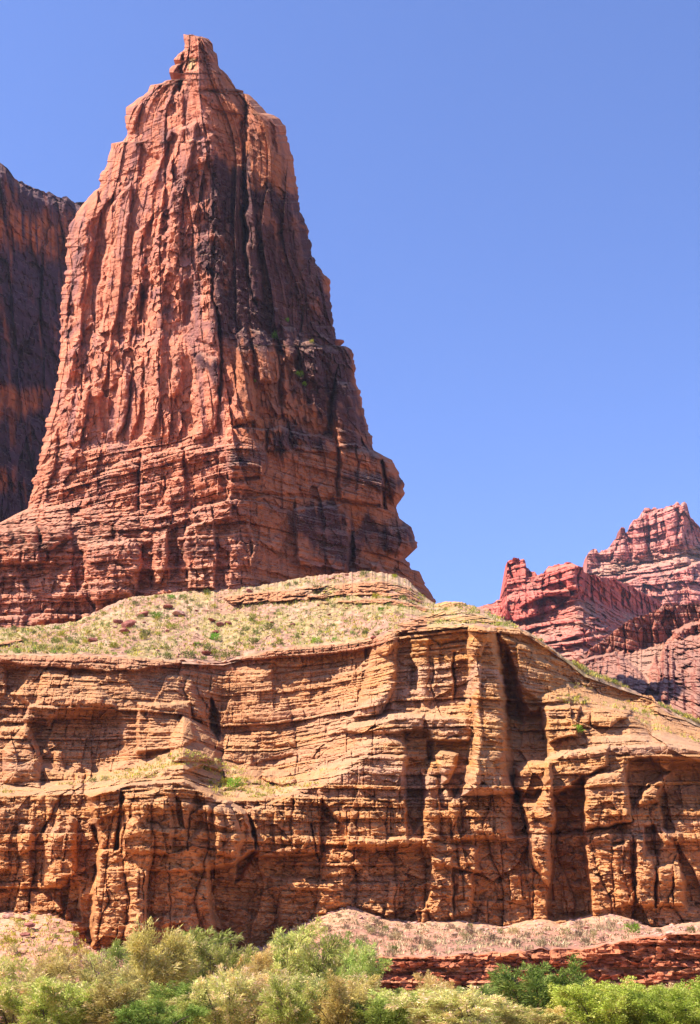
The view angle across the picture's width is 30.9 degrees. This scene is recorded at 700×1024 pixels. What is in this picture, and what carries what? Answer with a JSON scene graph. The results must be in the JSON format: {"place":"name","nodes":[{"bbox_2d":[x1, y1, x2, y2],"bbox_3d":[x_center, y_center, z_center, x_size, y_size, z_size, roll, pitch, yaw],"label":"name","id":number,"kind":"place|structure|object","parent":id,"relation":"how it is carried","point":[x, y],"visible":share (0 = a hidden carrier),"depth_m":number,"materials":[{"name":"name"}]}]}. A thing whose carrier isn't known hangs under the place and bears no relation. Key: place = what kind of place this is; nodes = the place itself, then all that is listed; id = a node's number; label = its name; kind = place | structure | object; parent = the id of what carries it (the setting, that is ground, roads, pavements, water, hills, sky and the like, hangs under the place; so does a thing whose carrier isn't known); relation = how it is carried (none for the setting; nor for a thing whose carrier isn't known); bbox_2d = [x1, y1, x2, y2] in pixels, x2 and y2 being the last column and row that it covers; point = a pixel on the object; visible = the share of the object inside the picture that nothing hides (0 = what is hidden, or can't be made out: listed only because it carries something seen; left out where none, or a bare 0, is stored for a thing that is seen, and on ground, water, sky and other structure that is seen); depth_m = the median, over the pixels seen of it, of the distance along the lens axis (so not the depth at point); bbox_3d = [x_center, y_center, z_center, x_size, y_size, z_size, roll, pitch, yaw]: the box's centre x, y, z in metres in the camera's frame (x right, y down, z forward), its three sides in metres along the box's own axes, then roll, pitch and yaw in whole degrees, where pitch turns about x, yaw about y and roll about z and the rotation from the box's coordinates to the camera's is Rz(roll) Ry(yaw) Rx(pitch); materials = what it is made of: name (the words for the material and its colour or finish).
{"place":"outdoors","nodes":[
{"label":"outdoors","id":0,"kind":"place"},
{"bbox_2d":[0,163,83,521],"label":"canyon wall","id":1,"kind":"structure","parent":0,"point":[34,228],"depth_m":355.10,"materials":[{"name":"brown stone"}]},
{"bbox_2d":[0,34,435,627],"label":"butte","id":2,"kind":"object","parent":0,"point":[182,450],"visible":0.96,"depth_m":238.68,"materials":[{"name":"red stone"}]},
{"bbox_2d":[335,339,343,345],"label":"boulder","id":3,"kind":"object","parent":2,"relation":"on","point":[339,342],"visible":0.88,"depth_m":255.65,"materials":[{"name":"red stone"}]},
{"bbox_2d":[0,624,699,950],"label":"cliff","id":4,"kind":"structure","parent":0,"point":[476,777],"depth_m":120.82,"materials":[{"name":"beige stone"}]},
{"bbox_2d":[225,776,245,787],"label":"bush","id":5,"kind":"object","parent":4,"relation":"on","point":[235,782],"visible":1,"depth_m":125.86,"materials":[{"name":"green plant"}]},
{"bbox_2d":[0,571,699,963],"bbox_3d":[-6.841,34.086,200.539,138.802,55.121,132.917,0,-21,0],"label":"slope","id":6,"kind":"structure","parent":0,"point":[277,593],"depth_m":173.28,"materials":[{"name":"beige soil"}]},
{"bbox_2d":[121,619,135,627],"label":"boulder","id":7,"kind":"object","parent":6,"relation":"on","point":[129,623],"visible":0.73,"depth_m":170.66,"materials":[{"name":"pink stone"}]},
{"bbox_2d":[151,611,163,617],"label":"bush","id":8,"kind":"object","parent":6,"relation":"on","point":[157,612],"visible":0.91,"depth_m":178.84,"materials":[{"name":"green plant"}]},
{"bbox_2d":[166,621,177,629],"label":"bush","id":9,"kind":"object","parent":6,"relation":"on","point":[168,623],"visible":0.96,"depth_m":170.71,"materials":[{"name":"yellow plant"}]},
{"bbox_2d":[172,610,185,615],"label":"boulder","id":10,"kind":"object","parent":6,"relation":"on","point":[178,612],"visible":0.94,"depth_m":180.81,"materials":[{"name":"stone"}]},
{"bbox_2d":[183,649,196,658],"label":"bush","id":11,"kind":"object","parent":6,"relation":"on","point":[190,654],"visible":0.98,"depth_m":152.56,"materials":[{"name":"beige plant"}]},
{"bbox_2d":[202,643,215,650],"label":"bush","id":12,"kind":"object","parent":6,"relation":"on","point":[208,645],"visible":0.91,"depth_m":157.60,"materials":[{"name":"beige plant"}]},
{"bbox_2d":[209,632,220,639],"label":"bush","id":13,"kind":"object","parent":6,"relation":"on","point":[216,636],"visible":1,"depth_m":165.07,"materials":[{"name":"green plant"}]},
{"bbox_2d":[220,650,234,658],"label":"bush","id":14,"kind":"object","parent":6,"relation":"on","point":[225,655],"visible":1,"depth_m":154.03,"materials":[{"name":"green plant"}]},
{"bbox_2d":[247,636,259,643],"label":"bush","id":15,"kind":"object","parent":6,"relation":"on","point":[254,639],"visible":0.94,"depth_m":159.12,"materials":[{"name":"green plant"}]},
{"bbox_2d":[263,621,274,628],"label":"bush","id":16,"kind":"object","parent":6,"relation":"on","point":[269,624],"visible":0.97,"depth_m":167.15,"materials":[{"name":"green plant"}]},
{"bbox_2d":[310,636,321,643],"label":"bush","id":17,"kind":"object","parent":6,"relation":"on","point":[314,639],"visible":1,"depth_m":153.37,"materials":[{"name":"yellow plant"}]},
{"bbox_2d":[0,574,699,966],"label":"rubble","id":18,"kind":"object","parent":6,"relation":"on","point":[314,784],"visible":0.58,"depth_m":112.59,"materials":[{"name":"stone"}]},
{"bbox_2d":[0,906,699,1003],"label":"talus","id":19,"kind":"structure","parent":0,"point":[648,960],"depth_m":91.14,"materials":[{"name":"brown stone"}]},
{"bbox_2d":[0,934,10,941],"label":"bush","id":20,"kind":"object","parent":19,"relation":"on","point":[5,938],"visible":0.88,"depth_m":99.78,"materials":[{"name":"yellow plant"}]},
{"bbox_2d":[2,913,14,918],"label":"boulder","id":21,"kind":"object","parent":19,"relation":"on","point":[7,915],"visible":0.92,"depth_m":110.94,"materials":[{"name":"stone"}]},
{"bbox_2d":[6,935,18,943],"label":"bush","id":22,"kind":"object","parent":19,"relation":"on","point":[14,940],"visible":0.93,"depth_m":98.17,"materials":[{"name":"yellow plant"}]},
{"bbox_2d":[7,944,19,951],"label":"bush","id":23,"kind":"object","parent":19,"relation":"on","point":[13,948],"visible":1,"depth_m":95.21,"materials":[{"name":"yellow plant"}]},
{"bbox_2d":[24,922,35,927],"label":"boulder","id":24,"kind":"object","parent":19,"relation":"on","point":[30,924],"visible":1,"depth_m":103.79,"materials":[{"name":"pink stone"}]},
{"bbox_2d":[386,949,395,956],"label":"bush","id":25,"kind":"object","parent":19,"relation":"on","point":[392,952],"visible":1,"depth_m":91.03,"materials":[{"name":"beige plant"}]},
{"bbox_2d":[390,931,402,939],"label":"bush","id":26,"kind":"object","parent":19,"relation":"on","point":[396,934],"visible":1,"depth_m":99.95,"materials":[{"name":"beige plant"}]},
{"bbox_2d":[411,935,422,943],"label":"bush","id":27,"kind":"object","parent":19,"relation":"on","point":[417,938],"visible":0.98,"depth_m":97.79,"materials":[{"name":"beige plant"}]},
{"bbox_2d":[421,937,432,945],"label":"bush","id":28,"kind":"object","parent":19,"relation":"on","point":[426,940],"visible":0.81,"depth_m":95.77,"materials":[{"name":"beige plant"}]},
{"bbox_2d":[485,932,497,940],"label":"bush","id":29,"kind":"object","parent":19,"relation":"on","point":[490,937],"visible":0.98,"depth_m":98.90,"materials":[{"name":"beige plant"}]},
{"bbox_2d":[511,937,522,945],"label":"bush","id":30,"kind":"object","parent":19,"relation":"on","point":[516,940],"visible":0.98,"depth_m":93.49,"materials":[{"name":"beige plant"}]},
{"bbox_2d":[534,938,546,946],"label":"bush","id":31,"kind":"object","parent":19,"relation":"on","point":[543,941],"visible":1,"depth_m":92.17,"materials":[{"name":"beige plant"}]},
{"bbox_2d":[560,927,571,936],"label":"bush","id":32,"kind":"object","parent":19,"relation":"on","point":[564,931],"visible":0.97,"depth_m":101.19,"materials":[{"name":"beige plant"}]},
{"bbox_2d":[573,919,583,927],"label":"bush","id":33,"kind":"object","parent":19,"relation":"on","point":[579,922],"visible":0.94,"depth_m":106.47,"materials":[{"name":"beige plant"}]},
{"bbox_2d":[579,936,589,945],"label":"bush","id":34,"kind":"object","parent":19,"relation":"on","point":[586,940],"visible":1,"depth_m":93.94,"materials":[{"name":"beige plant"}]},
{"bbox_2d":[623,922,641,933],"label":"bush","id":35,"kind":"object","parent":19,"relation":"on","point":[634,928],"visible":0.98,"depth_m":96.07,"materials":[{"name":"green plant"}]},
{"bbox_2d":[686,925,695,932],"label":"bush","id":36,"kind":"object","parent":19,"relation":"on","point":[692,929],"visible":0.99,"depth_m":92.33,"materials":[{"name":"beige plant"}]},
{"bbox_2d":[0,0,699,606],"label":"sky","id":37,"kind":"structure","parent":0,"point":[499,200],"materials":[{"name":"blue"}]},
{"bbox_2d":[477,557,662,660],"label":"mesa","id":38,"kind":"structure","parent":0,"point":[570,611],"depth_m":540.89,"materials":[{"name":"red stone"}]},
{"bbox_2d":[575,603,699,719],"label":"hill","id":39,"kind":"structure","parent":0,"point":[655,654],"depth_m":325.49,"materials":[{"name":"red stone"}]},
{"bbox_2d":[583,501,699,605],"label":"mesa","id":40,"kind":"structure","parent":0,"point":[654,552],"depth_m":922.87,"materials":[{"name":"red stone"}]},
{"bbox_3d":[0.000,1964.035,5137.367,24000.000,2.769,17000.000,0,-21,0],"label":"ground","id":41,"kind":"structure","parent":0,"visible":0},
{"bbox_2d":[4,970,26,984],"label":"tamarisk","id":42,"kind":"object","parent":41,"relation":"on","point":[16,980],"visible":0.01,"depth_m":48.14,"materials":[{"name":"green plant"}]},
{"bbox_2d":[0,951,34,980],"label":"tamarisk","id":43,"kind":"object","parent":41,"relation":"on","point":[13,969],"visible":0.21,"depth_m":77.94,"materials":[{"name":"yellow plant"}]},
{"bbox_2d":[0,962,47,1022],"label":"tamarisk","id":44,"kind":"object","parent":41,"relation":"on","point":[2,972],"visible":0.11,"depth_m":35.46,"materials":[{"name":"yellow plant"}]},
{"bbox_2d":[2,975,63,1023],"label":"tamarisk","id":45,"kind":"object","parent":41,"relation":"on","point":[15,982],"visible":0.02,"depth_m":37.94,"materials":[{"name":"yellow plant"}]},
{"bbox_2d":[0,967,75,1023],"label":"tamarisk","id":46,"kind":"object","parent":41,"relation":"on","point":[12,1019],"visible":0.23,"depth_m":35.03,"materials":[{"name":"yellow plant"}]},
{"bbox_2d":[19,965,60,983],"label":"tamarisk","id":47,"kind":"object","parent":41,"relation":"on","point":[37,975],"visible":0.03,"depth_m":58.47,"materials":[{"name":"beige plant"}]},
{"bbox_2d":[0,975,111,1023],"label":"tamarisk","id":48,"kind":"object","parent":41,"relation":"on","point":[36,1004],"visible":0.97,"depth_m":32.59,"materials":[{"name":"green plant"}]},
{"bbox_2d":[29,940,87,984],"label":"tamarisk","id":49,"kind":"object","parent":41,"relation":"on","point":[41,962],"visible":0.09,"depth_m":75.39,"materials":[{"name":"green plant"}]},
{"bbox_2d":[39,949,105,986],"bbox_3d":[-13.168,21.981,58.973,3.496,3.288,2.765,4,-21,-11],"label":"tamarisk","id":50,"kind":"object","parent":41,"relation":"on","point":[54,969],"visible":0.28,"depth_m":59.04,"materials":[{"name":"green plant"}]},
{"bbox_2d":[24,964,132,1023],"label":"tamarisk","id":51,"kind":"object","parent":41,"relation":"on","point":[100,974],"visible":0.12,"depth_m":35.21,"materials":[{"name":"green plant"}]},
{"bbox_2d":[74,948,128,980],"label":"tamarisk","id":52,"kind":"object","parent":41,"relation":"on","point":[89,962],"visible":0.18,"depth_m":59.26,"materials":[{"name":"green plant"}]},
{"bbox_2d":[86,947,124,980],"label":"tamarisk","id":53,"kind":"object","parent":41,"relation":"on","point":[92,956],"visible":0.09,"depth_m":72.18,"materials":[{"name":"green plant"}]},
{"bbox_2d":[64,957,155,1023],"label":"tamarisk","id":54,"kind":"object","parent":41,"relation":"on","point":[117,996],"visible":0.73,"depth_m":32.67,"materials":[{"name":"green plant"}]},
{"bbox_2d":[75,980,162,1000],"bbox_3d":[-7.587,16.084,41.346,2.672,1.653,3.531,-8,-22,20],"label":"tamarisk","id":55,"kind":"object","parent":41,"relation":"on","point":[150,996],"visible":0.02,"depth_m":41.54,"materials":[{"name":"green plant"}]},
{"bbox_2d":[105,937,139,976],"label":"tamarisk","id":56,"kind":"object","parent":41,"relation":"on","point":[117,953],"visible":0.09,"depth_m":76.28,"materials":[{"name":"green plant"}]},
{"bbox_2d":[115,914,200,996],"bbox_3d":[-7.090,16.767,46.187,3.185,3.942,3.066,11,-23,-26],"label":"tamarisk","id":57,"kind":"object","parent":41,"relation":"on","point":[160,965],"visible":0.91,"depth_m":45.68,"materials":[{"name":"green plant"}]},
{"bbox_2d":[110,993,213,1023],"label":"tamarisk","id":58,"kind":"object","parent":41,"relation":"on","point":[194,1011],"visible":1,"depth_m":31.80,"materials":[{"name":"green plant"}]},
{"bbox_2d":[133,994,196,1022],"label":"tamarisk","id":59,"kind":"object","parent":41,"relation":"on","point":[174,1001],"visible":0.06,"depth_m":38.71,"materials":[{"name":"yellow plant"}]},
{"bbox_2d":[141,1000,219,1023],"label":"tamarisk","id":60,"kind":"object","parent":41,"relation":"on","point":[181,1004],"visible":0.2,"depth_m":33.64,"materials":[{"name":"green plant"}]},
{"bbox_2d":[144,978,220,1022],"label":"tamarisk","id":61,"kind":"object","parent":41,"relation":"on","point":[171,994],"visible":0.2,"depth_m":40.25,"materials":[{"name":"green plant"}]},
{"bbox_2d":[125,925,243,1000],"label":"tamarisk","id":62,"kind":"object","parent":41,"relation":"on","point":[214,939],"visible":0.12,"depth_m":72.92,"materials":[{"name":"green plant"}]},
{"bbox_2d":[185,930,254,983],"bbox_3d":[-6.303,21.261,58.068,2.926,4.054,4.000,10,-23,-24],"label":"tamarisk","id":63,"kind":"object","parent":41,"relation":"on","point":[217,956],"visible":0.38,"depth_m":58.21,"materials":[{"name":"green plant"}]},
{"bbox_2d":[185,963,260,1023],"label":"tamarisk","id":64,"kind":"object","parent":41,"relation":"on","point":[230,1001],"visible":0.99,"depth_m":32.94,"materials":[{"name":"green plant"}]},
{"bbox_2d":[208,944,277,1022],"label":"tamarisk","id":65,"kind":"object","parent":41,"relation":"on","point":[261,962],"visible":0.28,"depth_m":57.53,"materials":[{"name":"beige plant"}]},
{"bbox_2d":[217,967,270,1023],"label":"tamarisk","id":66,"kind":"object","parent":41,"relation":"on","point":[266,978],"visible":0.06,"depth_m":37.63,"materials":[{"name":"green plant"}]},
{"bbox_2d":[205,963,292,1023],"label":"tamarisk","id":67,"kind":"object","parent":41,"relation":"on","point":[254,1015],"visible":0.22,"depth_m":35.91,"materials":[{"name":"green plant"}]},
{"bbox_2d":[227,943,284,970],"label":"tamarisk","id":68,"kind":"object","parent":41,"relation":"on","point":[251,951],"visible":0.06,"depth_m":76.53,"materials":[{"name":"green plant"}]},
{"bbox_2d":[233,915,325,976],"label":"tamarisk","id":69,"kind":"object","parent":41,"relation":"on","point":[285,949],"visible":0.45,"depth_m":75.11,"materials":[{"name":"green plant"}]},
{"bbox_2d":[257,968,310,1023],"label":"tamarisk","id":70,"kind":"object","parent":41,"relation":"on","point":[285,976],"visible":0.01,"depth_m":39.41,"materials":[{"name":"beige plant"}]},
{"bbox_2d":[256,971,320,1023],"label":"tamarisk","id":71,"kind":"object","parent":41,"relation":"on","point":[292,1007],"visible":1,"depth_m":31.74,"materials":[{"name":"green plant"}]},
{"bbox_2d":[267,929,355,975],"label":"tamarisk","id":72,"kind":"object","parent":41,"relation":"on","point":[347,942],"visible":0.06,"depth_m":76.61,"materials":[{"name":"green plant"}]},
{"bbox_2d":[289,926,347,980],"bbox_3d":[-0.990,17.136,46.804,2.326,3.712,2.556,-8,-22,21],"label":"tamarisk","id":73,"kind":"object","parent":41,"relation":"on","point":[333,952],"visible":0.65,"depth_m":46.66,"materials":[{"name":"green plant"}]},
{"bbox_2d":[289,972,358,1023],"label":"tamarisk","id":74,"kind":"object","parent":41,"relation":"on","point":[314,984],"visible":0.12,"depth_m":35.00,"materials":[{"name":"green plant"}]},
{"bbox_2d":[302,968,381,1023],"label":"tamarisk","id":75,"kind":"object","parent":41,"relation":"on","point":[334,1006],"visible":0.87,"depth_m":33.59,"materials":[{"name":"green plant"}]},
{"bbox_2d":[308,938,392,988],"bbox_3d":[0.183,22.692,61.663,4.167,3.938,3.048,-12,-24,29],"label":"tamarisk","id":76,"kind":"object","parent":41,"relation":"on","point":[368,963],"visible":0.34,"depth_m":61.29,"materials":[{"name":"green plant"}]},
{"bbox_2d":[327,942,382,981],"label":"tamarisk","id":77,"kind":"object","parent":41,"relation":"on","point":[342,959],"visible":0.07,"depth_m":74.40,"materials":[{"name":"green plant"}]},
{"bbox_2d":[345,971,383,1023],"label":"tamarisk","id":78,"kind":"object","parent":41,"relation":"on","point":[356,978],"visible":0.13,"depth_m":41.70,"materials":[{"name":"yellow plant"}]},
{"bbox_2d":[345,993,422,1023],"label":"tamarisk","id":79,"kind":"object","parent":41,"relation":"on","point":[379,1015],"visible":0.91,"depth_m":33.23,"materials":[{"name":"green plant"}]},
{"bbox_2d":[374,987,414,996],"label":"tamarisk","id":80,"kind":"object","parent":41,"relation":"on","point":[393,992],"visible":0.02,"depth_m":45.10,"materials":[{"name":"yellow plant"}]},
{"bbox_2d":[387,987,407,993],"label":"tamarisk","id":81,"kind":"object","parent":41,"relation":"on","point":[399,989],"visible":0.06,"depth_m":61.78,"materials":[{"name":"green plant"}]},
{"bbox_2d":[375,990,429,1003],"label":"tamarisk","id":82,"kind":"object","parent":41,"relation":"on","point":[386,993],"visible":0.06,"depth_m":37.11,"materials":[{"name":"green plant"}]},
{"bbox_2d":[365,988,448,1023],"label":"tamarisk","id":83,"kind":"object","parent":41,"relation":"on","point":[374,993],"visible":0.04,"depth_m":35.75,"materials":[{"name":"green plant"}]},
{"bbox_2d":[408,983,452,995],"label":"tamarisk","id":84,"kind":"object","parent":41,"relation":"on","point":[426,987],"visible":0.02,"depth_m":39.31,"materials":[{"name":"green plant"}]},
{"bbox_2d":[411,970,454,991],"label":"tamarisk","id":85,"kind":"object","parent":41,"relation":"on","point":[428,979],"visible":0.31,"depth_m":57.59,"materials":[{"name":"beige plant"}]},
{"bbox_2d":[384,981,482,1023],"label":"tamarisk","id":86,"kind":"object","parent":41,"relation":"on","point":[408,1004],"visible":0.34,"depth_m":32.95,"materials":[{"name":"green plant"}]},
{"bbox_2d":[407,983,521,1023],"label":"tamarisk","id":87,"kind":"object","parent":41,"relation":"on","point":[439,1010],"visible":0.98,"depth_m":32.15,"materials":[{"name":"green plant"}]},
{"bbox_2d":[454,983,514,1004],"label":"tamarisk","id":88,"kind":"object","parent":41,"relation":"on","point":[487,989],"visible":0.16,"depth_m":47.35,"materials":[{"name":"green plant"}]},
{"bbox_2d":[473,997,530,1014],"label":"tamarisk","id":89,"kind":"object","parent":41,"relation":"on","point":[504,1006],"visible":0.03,"depth_m":36.34,"materials":[{"name":"green plant"}]},
{"bbox_2d":[481,1008,543,1023],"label":"tamarisk","id":90,"kind":"object","parent":41,"relation":"on","point":[496,1016],"visible":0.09,"depth_m":34.33,"materials":[{"name":"green plant"}]},
{"bbox_2d":[493,1004,586,1023],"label":"tamarisk","id":91,"kind":"object","parent":41,"relation":"on","point":[513,1018],"visible":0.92,"depth_m":33.05,"materials":[{"name":"green plant"}]},
{"bbox_2d":[487,951,595,1013],"bbox_3d":[6.494,16.145,42.531,3.981,2.607,4.196,10,-23,-24],"label":"tamarisk","id":92,"kind":"object","parent":41,"relation":"on","point":[509,983],"visible":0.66,"depth_m":41.68,"materials":[{"name":"green plant"}]},
{"bbox_2d":[532,1005,575,1023],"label":"tamarisk","id":93,"kind":"object","parent":41,"relation":"on","point":[558,1009],"visible":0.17,"depth_m":33.85,"materials":[{"name":"green plant"}]},
{"bbox_2d":[534,978,621,1014],"bbox_3d":[7.782,15.570,39.995,3.610,1.642,2.681,2,-21,-5],"label":"tamarisk","id":94,"kind":"object","parent":41,"relation":"on","point":[555,1001],"visible":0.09,"depth_m":40.01,"materials":[{"name":"green plant"}]},
{"bbox_2d":[549,975,647,1023],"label":"tamarisk","id":95,"kind":"object","parent":41,"relation":"on","point":[590,1009],"visible":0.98,"depth_m":32.65,"materials":[{"name":"green plant"}]},
{"bbox_2d":[570,987,693,1023],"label":"tamarisk","id":96,"kind":"object","parent":41,"relation":"on","point":[636,1020],"visible":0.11,"depth_m":33.11,"materials":[{"name":"green plant"}]},
{"bbox_2d":[583,976,688,1022],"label":"tamarisk","id":97,"kind":"object","parent":41,"relation":"on","point":[600,986],"visible":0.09,"depth_m":37.24,"materials":[{"name":"green plant"}]},
{"bbox_2d":[626,983,677,999],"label":"tamarisk","id":98,"kind":"object","parent":41,"relation":"on","point":[659,985],"visible":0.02,"depth_m":45.49,"materials":[{"name":"green plant"}]},
{"bbox_2d":[623,986,699,1023],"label":"tamarisk","id":99,"kind":"object","parent":41,"relation":"on","point":[666,1012],"visible":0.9,"depth_m":32.53,"materials":[{"name":"green plant"}]},
{"bbox_2d":[654,975,699,1023],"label":"tamarisk","id":100,"kind":"object","parent":41,"relation":"on","point":[672,995],"visible":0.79,"depth_m":32.34,"materials":[{"name":"green plant"}]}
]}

